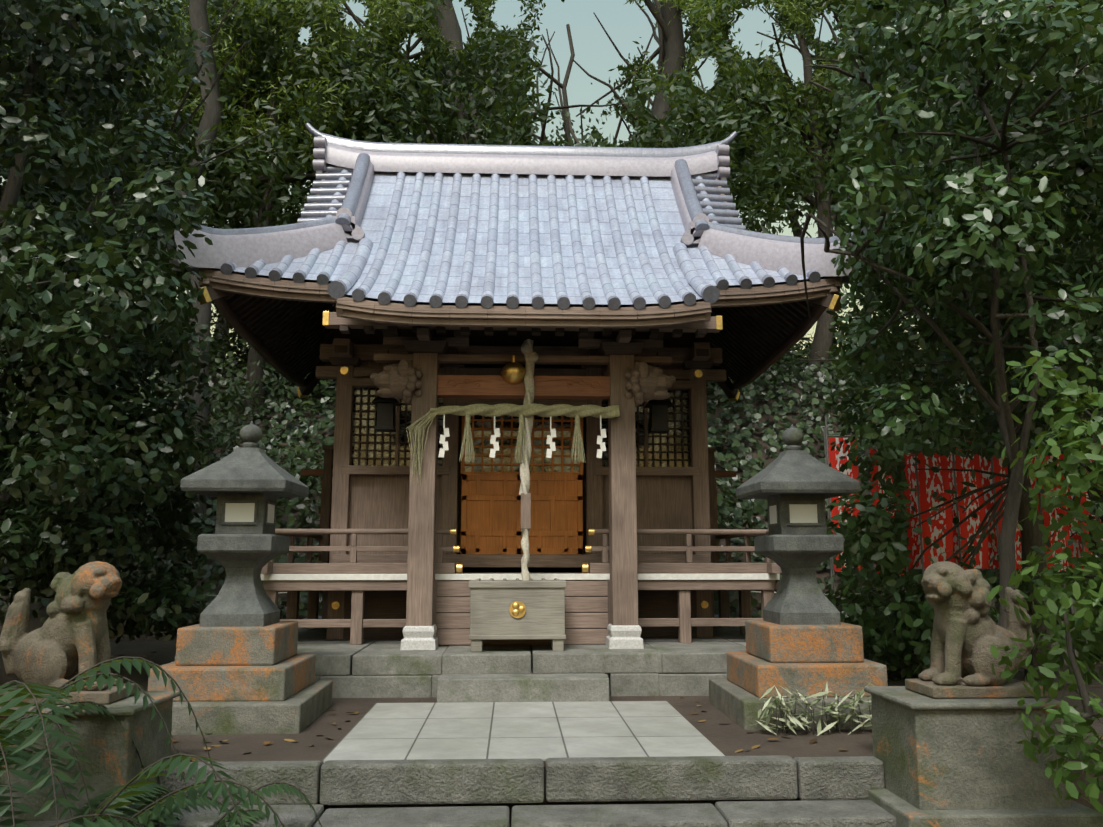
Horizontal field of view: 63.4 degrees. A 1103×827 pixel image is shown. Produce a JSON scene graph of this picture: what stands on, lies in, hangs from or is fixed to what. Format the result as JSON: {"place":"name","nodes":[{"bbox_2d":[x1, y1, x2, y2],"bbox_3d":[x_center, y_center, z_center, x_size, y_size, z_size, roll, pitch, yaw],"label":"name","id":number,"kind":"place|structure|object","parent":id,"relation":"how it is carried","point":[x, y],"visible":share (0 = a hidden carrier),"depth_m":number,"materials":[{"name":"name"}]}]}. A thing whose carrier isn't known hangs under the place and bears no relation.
{"place":"outdoors","nodes":[
{"label":"outdoors","id":0,"kind":"place"},
{"bbox_2d":[49,813,143,826],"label":"fern","id":1,"kind":"object","parent":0,"point":[101,822],"depth_m":3.29,"materials":[{"name":"green plant"}]},
{"bbox_2d":[0,656,216,826],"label":"fern","id":2,"kind":"object","parent":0,"point":[20,757],"depth_m":3.57,"materials":[{"name":"green plant"}]},
{"bbox_2d":[0,753,284,826],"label":"fern","id":3,"kind":"object","parent":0,"point":[130,796],"depth_m":3.57,"materials":[{"name":"green plant"}]},
{"bbox_2d":[118,782,321,826],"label":"fern","id":4,"kind":"object","parent":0,"point":[286,788],"depth_m":4.10,"materials":[{"name":"green plant"}]},
{"bbox_2d":[301,303,735,638],"bbox_3d":[-0.294,0.529,8.933,4.950,3.305,2.775,0,-9,-2],"label":"shrine","id":5,"kind":"object","parent":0,"point":[392,604],"depth_m":8.46,"materials":[{"name":"brown wood"}]},
{"bbox_2d":[352,388,689,471],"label":"lattice panels","id":6,"kind":"object","parent":5,"relation":"in","point":[507,442],"depth_m":8.78,"materials":[{"name":"brown wood"}]},
{"bbox_2d":[460,415,582,553],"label":"shrine doors","id":7,"kind":"structure","parent":5,"relation":"attached to","point":[491,512],"depth_m":8.65,"materials":[{"name":"orange wood"}]},
{"bbox_2d":[322,311,722,608],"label":"metal fittings","id":8,"kind":"object","parent":5,"relation":"attached to","point":[344,370],"visible":0.81,"depth_m":7.97,"materials":[{"name":"gold metal"}]},
{"bbox_2d":[322,701,724,762],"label":"path paving","id":9,"kind":"structure","parent":0,"point":[544,731],"depth_m":5.50,"materials":[{"name":"grey stone"}]},
{"bbox_2d":[0,354,1094,641],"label":"shrubs","id":10,"kind":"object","parent":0,"point":[42,612],"depth_m":14.97,"materials":[{"name":"green plant"}]},
{"bbox_2d":[0,16,132,296],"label":"tree","id":11,"kind":"object","parent":10,"relation":"on","point":[38,142],"depth_m":17.25,"materials":[{"name":"green plant"}]},
{"bbox_2d":[1,0,172,141],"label":"bamboo foliage","id":12,"kind":"object","parent":11,"relation":"attached to","point":[76,73],"visible":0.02,"depth_m":16.85,"materials":[{"name":"green plant"}]},
{"bbox_2d":[2,0,188,291],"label":"tree","id":13,"kind":"object","parent":10,"relation":"on","point":[139,1],"depth_m":20.42,"materials":[{"name":"green plant"}]},
{"bbox_2d":[13,0,309,378],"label":"tree","id":14,"kind":"object","parent":10,"relation":"on","point":[243,63],"depth_m":16.91,"materials":[{"name":"green plant"}]},
{"bbox_2d":[115,0,363,156],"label":"tree","id":15,"kind":"object","parent":10,"relation":"on","point":[300,49],"depth_m":27.78,"materials":[{"name":"green plant"}]},
{"bbox_2d":[120,0,385,341],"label":"tree","id":16,"kind":"object","parent":10,"relation":"on","point":[212,10],"depth_m":21.75,"materials":[{"name":"green plant"}]},
{"bbox_2d":[68,0,445,419],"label":"tree","id":17,"kind":"object","parent":10,"relation":"on","point":[244,204],"depth_m":15.52,"materials":[{"name":"green plant"}]},
{"bbox_2d":[145,0,431,174],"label":"foliage","id":18,"kind":"object","parent":17,"relation":"attached to","point":[332,108],"visible":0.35,"depth_m":15.92,"materials":[{"name":"green plant"}]},
{"bbox_2d":[233,0,533,143],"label":"tree","id":19,"kind":"object","parent":10,"relation":"on","point":[477,28],"depth_m":22.85,"materials":[{"name":"green plant"}]},
{"bbox_2d":[306,3,494,180],"bbox_3d":[-5.738,-7.571,30.941,9.635,14.456,8.322,0,-9,-2],"label":"tree","id":20,"kind":"object","parent":10,"relation":"on","point":[401,52],"visible":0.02,"depth_m":31.17,"materials":[{"name":"green plant"}]},
{"bbox_2d":[273,0,593,216],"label":"tree","id":21,"kind":"object","parent":10,"relation":"on","point":[463,87],"depth_m":16.70,"materials":[{"name":"green plant"}]},
{"bbox_2d":[340,0,496,75],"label":"bamboo foliage","id":22,"kind":"object","parent":21,"relation":"attached to","point":[437,32],"visible":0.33,"depth_m":17.01,"materials":[{"name":"green plant"}]},
{"bbox_2d":[399,0,647,147],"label":"tree","id":23,"kind":"object","parent":10,"relation":"on","point":[527,53],"depth_m":23.95,"materials":[{"name":"green plant"}]},
{"bbox_2d":[106,0,977,538],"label":"tree trunks","id":24,"kind":"object","parent":10,"relation":"on","point":[674,44],"visible":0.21,"depth_m":14.74,"materials":[{"name":"grey plant"}]},
{"bbox_2d":[0,280,1096,622],"bbox_3d":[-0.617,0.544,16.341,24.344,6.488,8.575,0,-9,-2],"label":"foliage","id":25,"kind":"object","parent":10,"relation":"on","point":[238,353],"visible":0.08,"depth_m":14.93,"materials":[{"name":"green plant"}]},
{"bbox_2d":[459,0,685,146],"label":"tree","id":26,"kind":"object","parent":10,"relation":"on","point":[563,86],"depth_m":28.62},
{"bbox_2d":[493,0,816,146],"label":"tree","id":27,"kind":"object","parent":10,"relation":"on","point":[688,55],"depth_m":23.21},
{"bbox_2d":[496,0,832,234],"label":"tree","id":28,"kind":"object","parent":10,"relation":"on","point":[652,132],"depth_m":15.12,"materials":[{"name":"green plant"}]},
{"bbox_2d":[555,1,812,207],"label":"tree","id":29,"kind":"object","parent":10,"relation":"on","point":[634,132],"depth_m":28.87,"materials":[{"name":"plant"}]},
{"bbox_2d":[712,12,849,350],"bbox_3d":[9.407,-7.970,31.606,9.413,14.406,8.572,0,-9,-2],"label":"tree","id":30,"kind":"object","parent":10,"relation":"on","point":[784,225],"depth_m":32.16,"materials":[{"name":"green plant"}]},
{"bbox_2d":[643,0,950,386],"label":"tree","id":31,"kind":"object","parent":10,"relation":"on","point":[782,18],"depth_m":17.76,"materials":[{"name":"green plant"}]},
{"bbox_2d":[626,0,826,130],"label":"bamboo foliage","id":32,"kind":"object","parent":31,"relation":"attached to","point":[689,6],"visible":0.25,"depth_m":16.64,"materials":[{"name":"green plant"}]},
{"bbox_2d":[755,0,945,135],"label":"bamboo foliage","id":33,"kind":"object","parent":31,"relation":"attached to","point":[810,85],"visible":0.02,"depth_m":17.67,"materials":[{"name":"green plant"}]},
{"bbox_2d":[689,0,949,315],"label":"tree","id":34,"kind":"object","parent":10,"relation":"on","point":[773,51],"depth_m":23.31,"materials":[{"name":"green plant"}]},
{"bbox_2d":[786,4,986,351],"bbox_3d":[10.917,-6.899,25.087,8.074,12.082,6.946,0,-9,-2],"label":"tree","id":35,"kind":"object","parent":10,"relation":"on","point":[833,44],"depth_m":25.65,"materials":[{"name":"green plant"}]},
{"bbox_2d":[802,12,1078,318],"bbox_3d":[8.591,-4.331,17.554,6.687,9.144,6.042,0,-9,-2],"label":"tree","id":36,"kind":"object","parent":10,"relation":"on","point":[825,172],"depth_m":18.09,"materials":[{"name":"green plant"}]},
{"bbox_2d":[897,6,1102,578],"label":"tree","id":37,"kind":"object","parent":10,"relation":"on","point":[1094,541],"depth_m":10.21,"materials":[{"name":"green plant"}]},
{"bbox_2d":[0,0,1097,359],"label":"sky","id":38,"kind":"structure","parent":0,"point":[624,23],"materials":[{"name":"grey"}]},
{"bbox_2d":[0,641,1102,826],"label":"ground","id":39,"kind":"structure","parent":0,"point":[728,736],"depth_m":5.38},
{"bbox_2d":[0,0,159,519],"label":"camellia tree","id":40,"kind":"object","parent":39,"relation":"on","point":[78,195],"depth_m":10.00,"materials":[{"name":"green plant"}]},
{"bbox_2d":[0,0,268,644],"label":"camellia tree","id":41,"kind":"object","parent":39,"relation":"on","point":[109,471],"depth_m":7.09,"materials":[{"name":"green plant"}]},
{"bbox_2d":[172,680,332,734],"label":"stone base slab","id":42,"kind":"structure","parent":39,"relation":"on","point":[300,711],"depth_m":5.50,"materials":[{"name":"grey stone"}]},
{"bbox_2d":[148,621,315,701],"bbox_3d":[-2.132,1.667,6.077,0.868,0.450,0.868,0,-9,-2],"label":"lantern pedestal","id":43,"kind":"object","parent":42,"relation":"on","point":[239,664],"visible":0.83,"depth_m":5.77,"materials":[{"name":"grey stone"}]},
{"bbox_2d":[180,421,308,626],"bbox_3d":[-2.128,0.748,6.226,0.690,1.410,0.690,0,-9,-2],"label":"stone lantern","id":44,"kind":"object","parent":43,"relation":"on","point":[243,554],"visible":0.94,"depth_m":6.03,"materials":[{"name":"grey stone"}]},
{"bbox_2d":[225,503,274,522],"bbox_3d":[-2.128,0.699,6.233,0.328,0.128,0.328,0,-9,-2],"label":"lantern window","id":45,"kind":"structure","parent":44,"relation":"attached to","point":[239,512],"depth_m":6.07,"materials":[{"name":"beige paper"}]},
{"bbox_2d":[175,615,745,702],"bbox_3d":[-0.322,2.440,9.248,5.705,0.377,5.207,0,-9,-2],"label":"platform stone","id":46,"kind":"object","parent":39,"relation":"on","point":[378,668],"visible":0.35,"depth_m":7.00,"materials":[{"name":"grey stone"}]},
{"bbox_2d":[468,578,566,651],"bbox_3d":[-0.284,1.671,7.444,0.800,0.575,0.450,0,-9,-2],"label":"offering box","id":47,"kind":"object","parent":46,"relation":"on","point":[492,600],"visible":0.98,"depth_m":7.24,"materials":[{"name":"grey wood"}]},
{"bbox_2d":[265,353,773,644],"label":"wooden posts","id":48,"kind":"object","parent":46,"relation":"on","point":[624,502],"visible":0.58,"depth_m":8.55,"materials":[{"name":"brown wood"}]},
{"bbox_2d":[261,312,781,644],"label":"wooden beams","id":49,"kind":"structure","parent":46,"relation":"on","point":[451,615],"depth_m":7.95,"materials":[{"name":"brown wood"}]},
{"bbox_2d":[406,403,619,485],"bbox_3d":[-0.329,0.264,7.618,1.827,0.711,0.119,0,-9,-2],"label":"shimenawa rope","id":50,"kind":"object","parent":49,"relation":"attached to","point":[521,412],"visible":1,"depth_m":7.62,"materials":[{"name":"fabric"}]},
{"bbox_2d":[439,414,605,457],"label":"paper streamers","id":51,"kind":"object","parent":50,"relation":"attached to","point":[496,444],"visible":1,"depth_m":7.61,"materials":[{"name":"white paper"}]},
{"bbox_2d":[501,355,525,617],"bbox_3d":[-0.327,0.581,7.569,0.230,2.233,0.367,0,-9,-2],"label":"bell and crest","id":52,"kind":"object","parent":49,"relation":"attached to","point":[513,372],"visible":1,"depth_m":7.70,"materials":[{"name":"gold metal"}]},
{"bbox_2d":[206,272,833,398],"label":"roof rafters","id":53,"kind":"object","parent":49,"relation":"on","point":[292,335],"visible":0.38,"depth_m":9.55,"materials":[{"name":"brown wood"}]},
{"bbox_2d":[205,271,831,372],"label":"rafters","id":54,"kind":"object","parent":53,"relation":"on","point":[505,304],"depth_m":7.82,"materials":[{"name":"brown wood"}]},
{"bbox_2d":[161,123,868,309],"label":"roof tiles","id":55,"kind":"object","parent":54,"relation":"on","point":[488,240],"visible":0.67,"depth_m":8.62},
{"bbox_2d":[166,136,870,282],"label":"roof ridges","id":56,"kind":"object","parent":55,"relation":"on","point":[245,250],"visible":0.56,"depth_m":8.64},
{"bbox_2d":[196,286,841,401],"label":"metal rafter caps","id":57,"kind":"object","parent":53,"relation":"attached to","point":[835,305],"visible":0.67,"depth_m":7.84,"materials":[{"name":"gold metal"}]},
{"bbox_2d":[197,172,842,388],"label":"roof fascia","id":58,"kind":"structure","parent":53,"relation":"attached to","point":[482,316],"depth_m":7.24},
{"bbox_2d":[261,573,779,579],"bbox_3d":[-0.312,1.652,9.181,4.600,0.055,2.618,0,-9,-2],"label":"veranda floor edge","id":59,"kind":"object","parent":49,"relation":"attached to","point":[762,576],"visible":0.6,"depth_m":7.89,"materials":[{"name":"white wood"}]},
{"bbox_2d":[372,350,672,433],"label":"hanging lanterns","id":60,"kind":"object","parent":49,"relation":"hanging from","point":[658,415],"visible":0.83,"depth_m":8.22,"materials":[{"name":"black metal"}]},
{"bbox_2d":[370,359,675,406],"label":"carved beam ends","id":61,"kind":"object","parent":49,"relation":"attached to","point":[644,382],"visible":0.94,"depth_m":7.69,"materials":[{"name":"brown wood"}]},
{"bbox_2d":[519,339,538,579],"bbox_3d":[-0.193,0.428,7.643,0.169,2.169,0.106,0,-9,-2],"label":"bell rope","id":62,"kind":"object","parent":49,"relation":"hanging from","point":[530,355],"visible":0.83,"depth_m":7.65,"materials":[{"name":"beige fabric"}]},
{"bbox_2d":[521,493,530,528],"bbox_3d":[-0.219,0.829,7.573,0.085,0.300,0.085,0,-9,-2],"label":"bell rope handle","id":63,"kind":"object","parent":62,"relation":"attached to","point":[525,511],"visible":0.96,"depth_m":7.53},
{"bbox_2d":[400,624,643,649],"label":"pillar bases","id":64,"kind":"object","parent":46,"relation":"on","point":[617,637],"visible":0.92,"depth_m":7.40,"materials":[{"name":"stone"}]},
{"bbox_2d":[709,678,871,729],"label":"lantern base step","id":65,"kind":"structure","parent":39,"relation":"on","point":[739,706],"depth_m":5.66,"materials":[{"name":"grey stone"}]},
{"bbox_2d":[726,620,887,697],"bbox_3d":[1.747,1.693,6.242,0.863,0.450,0.863,0,-9,-2],"label":"lantern pedestal","id":66,"kind":"object","parent":65,"relation":"on","point":[806,660],"visible":0.88,"depth_m":5.93,"materials":[{"name":"orange stone"}]},
{"bbox_2d":[736,424,859,624],"bbox_3d":[1.754,0.775,6.390,0.690,1.410,0.690,0,-9,-2],"label":"stone lantern","id":67,"kind":"object","parent":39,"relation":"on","point":[798,554],"visible":0.9,"depth_m":6.19,"materials":[{"name":"grey stone"}]},
{"bbox_2d":[769,504,817,523],"bbox_3d":[1.754,0.725,6.398,0.328,0.128,0.328,0,-9,-2],"label":"lantern window","id":68,"kind":"structure","parent":67,"relation":"attached to","point":[803,513],"depth_m":6.24,"materials":[{"name":"beige paper"}]},
{"bbox_2d":[746,682,874,735],"bbox_3d":[1.775,1.825,5.520,1.155,0.330,0.321,0,-9,-2],"label":"variegated plant","id":69,"kind":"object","parent":39,"relation":"on","point":[834,713],"depth_m":5.52,"materials":[{"name":"green plant"}]},
{"bbox_2d":[776,689,871,735],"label":"sasa stems","id":70,"kind":"object","parent":69,"relation":"attached to","point":[813,727],"visible":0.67,"depth_m":5.49,"materials":[{"name":"green plant"}]},
{"bbox_2d":[830,600,875,659],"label":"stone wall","id":71,"kind":"structure","parent":39,"relation":"on","point":[841,610],"depth_m":9.31,"materials":[{"name":"grey stone"}]},
{"bbox_2d":[798,0,1102,680],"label":"tree","id":72,"kind":"object","parent":39,"relation":"on","point":[881,542],"depth_m":7.65,"materials":[{"name":"green plant"}]},
{"bbox_2d":[800,0,1102,628],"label":"tree","id":73,"kind":"object","parent":39,"relation":"on","point":[964,243],"depth_m":5.46,"materials":[{"name":"green plant"}]},
{"bbox_2d":[823,416,1084,620],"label":"banner poles","id":74,"kind":"object","parent":39,"relation":"on","point":[826,445],"visible":0.15,"depth_m":10.41,"materials":[{"name":"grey wood"}]},
{"bbox_2d":[828,437,1102,574],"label":"red banners","id":75,"kind":"object","parent":74,"relation":"hanging from","point":[930,481],"visible":0.21,"depth_m":10.43,"materials":[{"name":"red fabric"}]},
{"bbox_2d":[866,579,1101,663],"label":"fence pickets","id":76,"kind":"object","parent":39,"relation":"on","point":[1072,608],"visible":0.06,"depth_m":9.11,"materials":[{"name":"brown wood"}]},
{"label":"ground","id":77,"kind":"structure","parent":0,"visible":0},
{"bbox_2d":[0,691,179,826],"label":"statue pedestal","id":78,"kind":"object","parent":77,"relation":"on","point":[111,754],"visible":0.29,"depth_m":4.23,"materials":[{"name":"grey stone"}]},
{"bbox_2d":[0,683,136,703],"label":"statue base","id":79,"kind":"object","parent":78,"relation":"on","point":[106,696],"depth_m":4.38,"materials":[{"name":"grey stone"}]},
{"bbox_2d":[0,561,122,691],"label":"guardian lion statue","id":80,"kind":"object","parent":79,"relation":"on","point":[68,640],"visible":0.9,"depth_m":4.49,"materials":[{"name":"stone"}]},
{"bbox_2d":[158,755,896,826],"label":"stone steps","id":81,"kind":"structure","parent":77,"relation":"on","point":[831,791],"depth_m":4.62,"materials":[{"name":"grey stone"}]},
{"bbox_2d":[0,646,1102,761],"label":"fallen leaves","id":82,"kind":"object","parent":77,"relation":"on","point":[357,712],"visible":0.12,"depth_m":5.30,"materials":[{"name":"brown plant"}]},
{"bbox_2d":[864,686,1102,826],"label":"statue pedestal","id":83,"kind":"object","parent":77,"relation":"on","point":[957,762],"visible":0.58,"depth_m":4.40,"materials":[{"name":"grey stone"}]},
{"bbox_2d":[905,678,1047,697],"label":"statue base slab","id":84,"kind":"structure","parent":83,"relation":"on","point":[1013,688],"depth_m":4.57,"materials":[{"name":"grey stone"}]},
{"bbox_2d":[918,561,1034,686],"bbox_3d":[2.266,1.116,4.782,0.620,0.642,0.362,0,-9,-2],"label":"guardian lion statue","id":85,"kind":"object","parent":84,"relation":"on","point":[967,631],"visible":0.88,"depth_m":4.68,"materials":[{"name":"stone"}]},
{"bbox_2d":[987,349,1102,812],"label":"shrub","id":86,"kind":"object","parent":77,"relation":"on","point":[1090,591],"depth_m":3.87,"materials":[{"name":"green plant"}]}
]}

